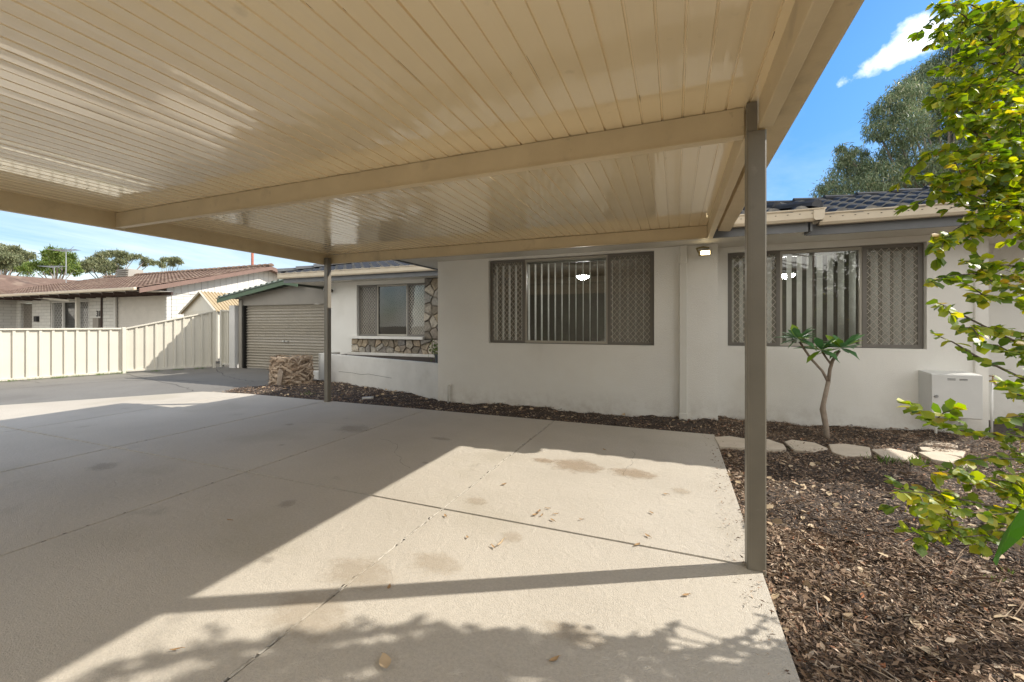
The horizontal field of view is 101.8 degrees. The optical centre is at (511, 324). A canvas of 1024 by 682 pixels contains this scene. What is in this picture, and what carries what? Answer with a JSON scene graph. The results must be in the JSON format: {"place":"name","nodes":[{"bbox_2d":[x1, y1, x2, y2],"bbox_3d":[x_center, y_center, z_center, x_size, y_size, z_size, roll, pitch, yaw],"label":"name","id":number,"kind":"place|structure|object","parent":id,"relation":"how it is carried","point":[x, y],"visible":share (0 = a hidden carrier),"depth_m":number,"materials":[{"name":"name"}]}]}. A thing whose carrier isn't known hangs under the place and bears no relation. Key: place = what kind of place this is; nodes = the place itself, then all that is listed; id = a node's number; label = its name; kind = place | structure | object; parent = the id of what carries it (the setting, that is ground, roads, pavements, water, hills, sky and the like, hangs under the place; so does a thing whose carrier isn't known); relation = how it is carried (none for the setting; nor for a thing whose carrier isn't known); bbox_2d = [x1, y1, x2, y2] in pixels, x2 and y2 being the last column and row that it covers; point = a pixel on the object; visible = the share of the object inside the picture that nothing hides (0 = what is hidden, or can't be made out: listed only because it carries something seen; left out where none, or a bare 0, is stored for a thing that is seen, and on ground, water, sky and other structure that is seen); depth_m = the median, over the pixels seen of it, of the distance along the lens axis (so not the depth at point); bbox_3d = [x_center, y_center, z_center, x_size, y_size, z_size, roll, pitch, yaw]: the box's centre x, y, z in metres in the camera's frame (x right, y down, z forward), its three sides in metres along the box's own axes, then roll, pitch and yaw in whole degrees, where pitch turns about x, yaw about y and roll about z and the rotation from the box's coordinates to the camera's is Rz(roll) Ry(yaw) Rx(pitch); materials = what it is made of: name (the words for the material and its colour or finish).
{"place":"outdoors","nodes":[
{"label":"outdoors","id":0,"kind":"place"},
{"bbox_2d":[0,367,316,404],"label":"driveway","id":1,"kind":"structure","parent":0,"point":[207,379],"depth_m":9.84,"materials":[{"name":"concrete"}]},
{"bbox_2d":[0,310,215,380],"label":"fence","id":2,"kind":"object","parent":1,"relation":"on","point":[189,341],"visible":0.87,"depth_m":11.86,"materials":[{"name":"beige metal"}]},
{"bbox_2d":[5,369,239,390],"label":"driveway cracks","id":3,"kind":"object","parent":1,"relation":"on","point":[145,378],"visible":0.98,"depth_m":10.53,"materials":[{"name":"grey concrete"}]},
{"bbox_2d":[220,310,228,366],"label":"side gate","id":4,"kind":"structure","parent":1,"relation":"on","point":[224,337],"depth_m":13.81,"materials":[{"name":"beige metal"}]},
{"bbox_2d":[229,305,238,367],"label":"pillar","id":5,"kind":"structure","parent":1,"relation":"on","point":[233,336],"depth_m":13.58,"materials":[{"name":"white paint"}]},
{"bbox_2d":[216,279,323,370],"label":"garage","id":6,"kind":"structure","parent":1,"relation":"on","point":[279,317],"depth_m":13.03,"materials":[{"name":"paint"}]},
{"bbox_2d":[246,304,323,370],"bbox_3d":[-7.088,0.402,12.969,3.410,2.015,0.084,0,0,21],"label":"roller door","id":7,"kind":"structure","parent":6,"relation":"in","point":[272,330],"depth_m":13.01,"materials":[{"name":"paint"}]},
{"bbox_2d":[1,361,777,615],"bbox_3d":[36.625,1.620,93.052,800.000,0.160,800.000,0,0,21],"label":"ground","id":8,"kind":"structure","parent":0,"point":[217,363],"depth_m":13.89,"materials":[{"name":"grey concrete"}]},
{"bbox_2d":[0,243,37,275],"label":"gum tree","id":9,"kind":"object","parent":8,"relation":"on","point":[11,256],"visible":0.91,"depth_m":58.76,"materials":[{"name":"green plant"}]},
{"bbox_2d":[14,245,84,278],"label":"leafy tree","id":10,"kind":"object","parent":8,"relation":"on","point":[50,257],"visible":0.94,"depth_m":47.64,"materials":[{"name":"green plant"}]},
{"bbox_2d":[76,249,158,277],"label":"gum tree","id":11,"kind":"object","parent":8,"relation":"on","point":[100,262],"visible":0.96,"depth_m":64.76,"materials":[{"name":"green plant"}]},
{"bbox_2d":[0,263,277,327],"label":"brick house","id":12,"kind":"structure","parent":8,"relation":"on","point":[111,301],"depth_m":21.30,"materials":[{"name":"white paint"}]},
{"bbox_2d":[23,304,31,327],"bbox_3d":[-27.568,0.160,23.747,1.200,2.680,0.080,0,0,21],"label":"front door","id":13,"kind":"structure","parent":12,"relation":"in","point":[27,308],"depth_m":23.76,"materials":[{"name":"brown wood"}]},
{"bbox_2d":[41,264,65,278],"bbox_3d":[-36.287,-4.102,33.000,1.621,1.449,1.000,0,0,2],"label":"tv antenna","id":14,"kind":"object","parent":12,"relation":"on","point":[58,266],"visible":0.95,"depth_m":32.98,"materials":[{"name":"silver metal"}]},
{"bbox_2d":[48,246,80,282],"bbox_3d":[-28.925,-3.705,27.000,1.521,2.699,1.000,0,0,2],"label":"tv antenna","id":15,"kind":"object","parent":12,"relation":"on","point":[65,250],"visible":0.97,"depth_m":27.01,"materials":[{"name":"silver metal"}]},
{"bbox_2d":[51,300,88,327],"bbox_3d":[-23.391,-0.220,22.073,3.700,2.053,0.115,0,0,21],"label":"window","id":16,"kind":"structure","parent":12,"relation":"in","point":[62,312],"depth_m":22.26,"materials":[{"name":"white paint"}]},
{"bbox_2d":[116,269,143,276],"bbox_3d":[-25.662,-3.307,27.991,1.400,0.720,1.020,0,0,21],"label":"air cooler","id":17,"kind":"object","parent":12,"relation":"on","point":[125,272],"visible":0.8,"depth_m":27.59,"materials":[{"name":"beige metal"}]},
{"bbox_2d":[118,295,164,327],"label":"wall","id":18,"kind":"structure","parent":12,"relation":"in","point":[151,309],"depth_m":19.81,"materials":[{"name":"beige paint"}]},
{"bbox_2d":[251,253,253,264],"bbox_3d":[-18.709,-4.368,30.000,0.157,2.630,0.157,0,0,44],"label":"flue pole","id":19,"kind":"object","parent":12,"relation":"on","point":[252,258],"visible":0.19,"depth_m":29.93,"materials":[{"name":"metal"}]},
{"bbox_2d":[155,256,183,270],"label":"gum tree","id":20,"kind":"object","parent":8,"relation":"on","point":[169,261],"visible":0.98,"depth_m":65.41,"materials":[{"name":"green plant"}]},
{"bbox_2d":[178,291,238,360],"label":"garden shed","id":21,"kind":"structure","parent":8,"relation":"on","point":[201,302],"depth_m":16.53,"materials":[{"name":"beige metal"}]},
{"bbox_2d":[313,352,437,399],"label":"planter wall","id":22,"kind":"structure","parent":8,"relation":"on","point":[416,374],"depth_m":9.01,"materials":[{"name":"white paint"}]},
{"bbox_2d":[425,339,437,362],"bbox_3d":[-1.395,0.536,8.150,0.504,0.528,0.486,0,0,38],"label":"potted plant","id":23,"kind":"object","parent":22,"relation":"on","point":[434,354],"visible":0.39,"depth_m":8.07,"materials":[{"name":"green plant"}]},
{"bbox_2d":[277,185,1023,436],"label":"house","id":24,"kind":"structure","parent":8,"relation":"on","point":[685,359],"depth_m":6.26,"materials":[{"name":"paint"}]},
{"bbox_2d":[359,283,424,336],"bbox_3d":[-3.142,-0.370,10.924,2.150,1.360,0.072,0,0,21],"label":"window","id":25,"kind":"structure","parent":24,"relation":"in","point":[390,309],"depth_m":10.98,"materials":[{"name":"beige"}]},
{"bbox_2d":[416,285,423,334],"bbox_3d":[-3.111,-0.367,10.981,2.134,1.275,0.042,0,0,21],"label":"screen","id":26,"kind":"object","parent":24,"relation":"attached to","point":[419,310],"visible":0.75,"depth_m":10.66,"materials":[{"name":"metal"}]},
{"bbox_2d":[494,255,649,341],"bbox_3d":[0.934,-0.393,6.955,2.685,1.355,0.127,0,0,21],"label":"vertical blind","id":27,"kind":"object","parent":24,"relation":"attached to","point":[575,260],"visible":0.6,"depth_m":7.05,"materials":[{"name":"fabric"}]},
{"bbox_2d":[490,251,653,344],"bbox_3d":[0.900,-0.395,6.867,2.745,1.440,0.072,0,0,21],"label":"window","id":28,"kind":"structure","parent":24,"relation":"in","point":[608,256],"depth_m":6.70,"materials":[{"name":"beige metal"}]},
{"bbox_2d":[576,264,588,279],"bbox_3d":[1.368,-1.014,8.059,0.240,0.293,0.240,0,0,21],"label":"pendant lamp","id":29,"kind":"object","parent":24,"relation":"hanging from","point":[580,276],"visible":0.88,"depth_m":8.02,"materials":[{"name":"white glass"}]},
{"bbox_2d":[696,246,710,255],"bbox_3d":[2.737,-1.054,5.965,0.197,0.148,0.137,0,0,21],"label":"wall light","id":30,"kind":"object","parent":24,"relation":"attached to","point":[704,252],"visible":1,"depth_m":5.92,"materials":[{"name":"white metal"}]},
{"bbox_2d":[782,271,794,277],"bbox_3d":[4.676,-0.970,7.079,0.240,0.379,0.240,0,0,21],"label":"pendant lamp","id":31,"kind":"object","parent":24,"relation":"hanging from","point":[784,274],"visible":0.37,"depth_m":7.03,"materials":[{"name":"white glass"}]},
{"bbox_2d":[732,247,916,344],"bbox_3d":[4.352,-0.372,5.964,2.230,1.305,0.121,0,0,21],"label":"vertical blind","id":32,"kind":"object","parent":24,"relation":"attached to","point":[852,294],"visible":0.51,"depth_m":5.86,"materials":[{"name":"fabric"}]},
{"bbox_2d":[728,243,922,348],"bbox_3d":[4.317,-0.375,5.876,2.290,1.390,0.072,0,0,21],"label":"window","id":33,"kind":"structure","parent":24,"relation":"in","point":[862,250],"depth_m":5.66,"materials":[{"name":"beige metal"}]},
{"bbox_2d":[919,370,982,432],"bbox_3d":[5.431,1.035,5.165,0.475,0.890,0.310,0,0,21],"label":"meter box","id":34,"kind":"object","parent":24,"relation":"attached to","point":[939,388],"visible":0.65,"depth_m":5.05,"materials":[{"name":"white metal"}]},
{"bbox_2d":[931,374,982,418],"bbox_3d":[5.380,0.872,5.034,0.467,0.516,0.029,0,0,21],"label":"cabinet door","id":35,"kind":"structure","parent":34,"relation":"in","point":[967,390],"depth_m":5.02,"materials":[{"name":"white metal"}]},
{"bbox_2d":[809,1,1023,197],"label":"gum tree","id":36,"kind":"object","parent":8,"relation":"on","point":[903,103],"visible":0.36,"depth_m":19.87,"materials":[{"name":"green plant"}]},
{"bbox_2d":[0,392,799,681],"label":"concrete slab","id":37,"kind":"structure","parent":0,"point":[149,579],"depth_m":2.59,"materials":[{"name":"beige concrete"}]},
{"bbox_2d":[43,420,632,681],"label":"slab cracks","id":38,"kind":"object","parent":37,"relation":"on","point":[305,451],"visible":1,"depth_m":3.75,"materials":[{"name":"grey concrete"}]},
{"bbox_2d":[379,652,390,668],"bbox_3d":[-0.528,1.389,1.724,0.049,0.014,0.107,0,0,-26],"label":"dry leaf","id":39,"kind":"object","parent":37,"relation":"on","point":[385,660],"visible":1,"depth_m":1.72,"materials":[{"name":"beige plant"}]},
{"bbox_2d":[223,422,551,681],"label":"slab joint sealant","id":40,"kind":"object","parent":37,"relation":"on","point":[267,647],"visible":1,"depth_m":2.33,"materials":[{"name":"grey rubber"}]},
{"bbox_2d":[0,0,863,575],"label":"carport","id":41,"kind":"object","parent":37,"relation":"on","point":[326,134],"visible":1,"depth_m":2.46,"materials":[{"name":"paint"}]},
{"bbox_2d":[549,655,559,660],"bbox_3d":[0.180,1.391,1.733,0.063,0.011,0.020,0,0,-30],"label":"dry leaf","id":42,"kind":"object","parent":37,"relation":"on","point":[555,658],"visible":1,"depth_m":1.73,"materials":[{"name":"brown plant"}]},
{"bbox_2d":[0,0,1023,303],"label":"sky","id":43,"kind":"structure","parent":0,"point":[874,51],"materials":[{"name":"blue"}]},
{"bbox_2d":[215,379,1023,681],"bbox_3d":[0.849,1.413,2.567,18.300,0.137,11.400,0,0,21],"label":"mulch ground","id":44,"kind":"structure","parent":0,"point":[1001,428],"depth_m":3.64,"materials":[{"name":"brown plant"}]},
{"bbox_2d":[267,354,315,384],"bbox_3d":[-5.228,1.078,9.890,1.088,0.859,1.084,0,0,21],"label":"palm stump","id":45,"kind":"object","parent":44,"relation":"on","point":[297,369],"visible":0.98,"depth_m":9.53,"materials":[{"name":"wood"}]},
{"bbox_2d":[447,384,450,402],"bbox_3d":[-1.136,1.259,7.519,0.075,0.383,0.036,0,0,21],"label":"vent pipe","id":46,"kind":"object","parent":44,"relation":"on","point":[448,385],"visible":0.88,"depth_m":7.51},
{"bbox_2d":[714,436,744,450],"bbox_3d":[2.623,1.415,4.941,0.377,0.050,0.531,0,0,21],"label":"stepping stone","id":47,"kind":"object","parent":44,"relation":"on","point":[727,442],"visible":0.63,"depth_m":4.90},
{"bbox_2d":[767,439,785,452],"bbox_3d":[2.985,1.415,4.823,0.302,0.050,0.515,0,0,21],"label":"stepping stone","id":48,"kind":"object","parent":44,"relation":"on","point":[774,446],"visible":0.5,"depth_m":4.74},
{"bbox_2d":[784,440,827,452],"bbox_3d":[3.377,1.415,4.769,0.393,0.050,0.480,0,0,21],"label":"stepping stone","id":49,"kind":"object","parent":44,"relation":"on","point":[808,446],"visible":0.76,"depth_m":4.74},
{"bbox_2d":[774,324,864,438],"bbox_3d":[3.836,0.749,5.195,0.969,1.503,0.590,0,0,21],"label":"frangipani tree","id":50,"kind":"object","parent":44,"relation":"on","point":[836,342],"visible":1,"depth_m":5.16,"materials":[{"name":"green plant"}]},
{"bbox_2d":[828,444,870,458],"bbox_3d":[3.730,1.415,4.606,0.370,0.050,0.582,0,0,39],"label":"stepping stone","id":51,"kind":"object","parent":44,"relation":"on","point":[849,450],"visible":0.74,"depth_m":4.59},
{"bbox_2d":[816,601,900,681],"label":"twig","id":52,"kind":"object","parent":44,"relation":"on","point":[855,646],"visible":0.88,"depth_m":1.78,"materials":[{"name":"brown wood"}]},
{"bbox_2d":[871,448,918,461],"bbox_3d":[4.128,1.415,4.477,0.360,0.050,0.454,0,0,21],"label":"stepping stone","id":53,"kind":"object","parent":44,"relation":"on","point":[901,455],"visible":0.58,"depth_m":4.45,"materials":[{"name":"beige stone"}]},
{"bbox_2d":[920,440,957,447],"bbox_3d":[4.973,1.415,4.878,0.376,0.050,0.286,0,0,38],"label":"stepping stone","id":54,"kind":"object","parent":44,"relation":"on","point":[926,443],"visible":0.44,"depth_m":4.86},
{"bbox_2d":[919,447,964,457],"bbox_3d":[4.739,1.415,4.588,0.366,0.050,0.286,0,0,45],"label":"stepping stone","id":55,"kind":"object","parent":44,"relation":"on","point":[959,453],"visible":0.62,"depth_m":4.55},
{"bbox_2d":[918,451,967,468],"bbox_3d":[4.517,1.415,4.351,0.301,0.050,0.454,0,0,21],"label":"stepping stone","id":56,"kind":"object","parent":44,"relation":"on","point":[938,458],"visible":0.62,"depth_m":4.35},
{"bbox_2d":[878,0,1023,557],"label":"leafy tree","id":57,"kind":"object","parent":44,"relation":"on","point":[999,207],"visible":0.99,"depth_m":1.83,"materials":[{"name":"green plant"}]},
{"bbox_2d":[947,621,982,642],"bbox_3d":[2.047,1.388,1.865,0.088,0.005,0.135,0,0,21],"label":"twig","id":58,"kind":"object","parent":44,"relation":"on","point":[967,627],"visible":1,"depth_m":1.88,"materials":[{"name":"brown wood"}]},
{"bbox_2d":[989,375,996,439],"bbox_3d":[5.819,1.035,5.019,0.070,0.830,0.138,0,0,21],"label":"garden tap","id":59,"kind":"object","parent":44,"relation":"on","point":[991,405],"visible":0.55,"depth_m":5.06,"materials":[{"name":"white metal"}]},
{"bbox_2d":[993,510,1023,564],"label":"leaf","id":60,"kind":"object","parent":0,"point":[1013,534],"visible":1,"depth_m":0.63,"materials":[{"name":"green plant"}]}
]}

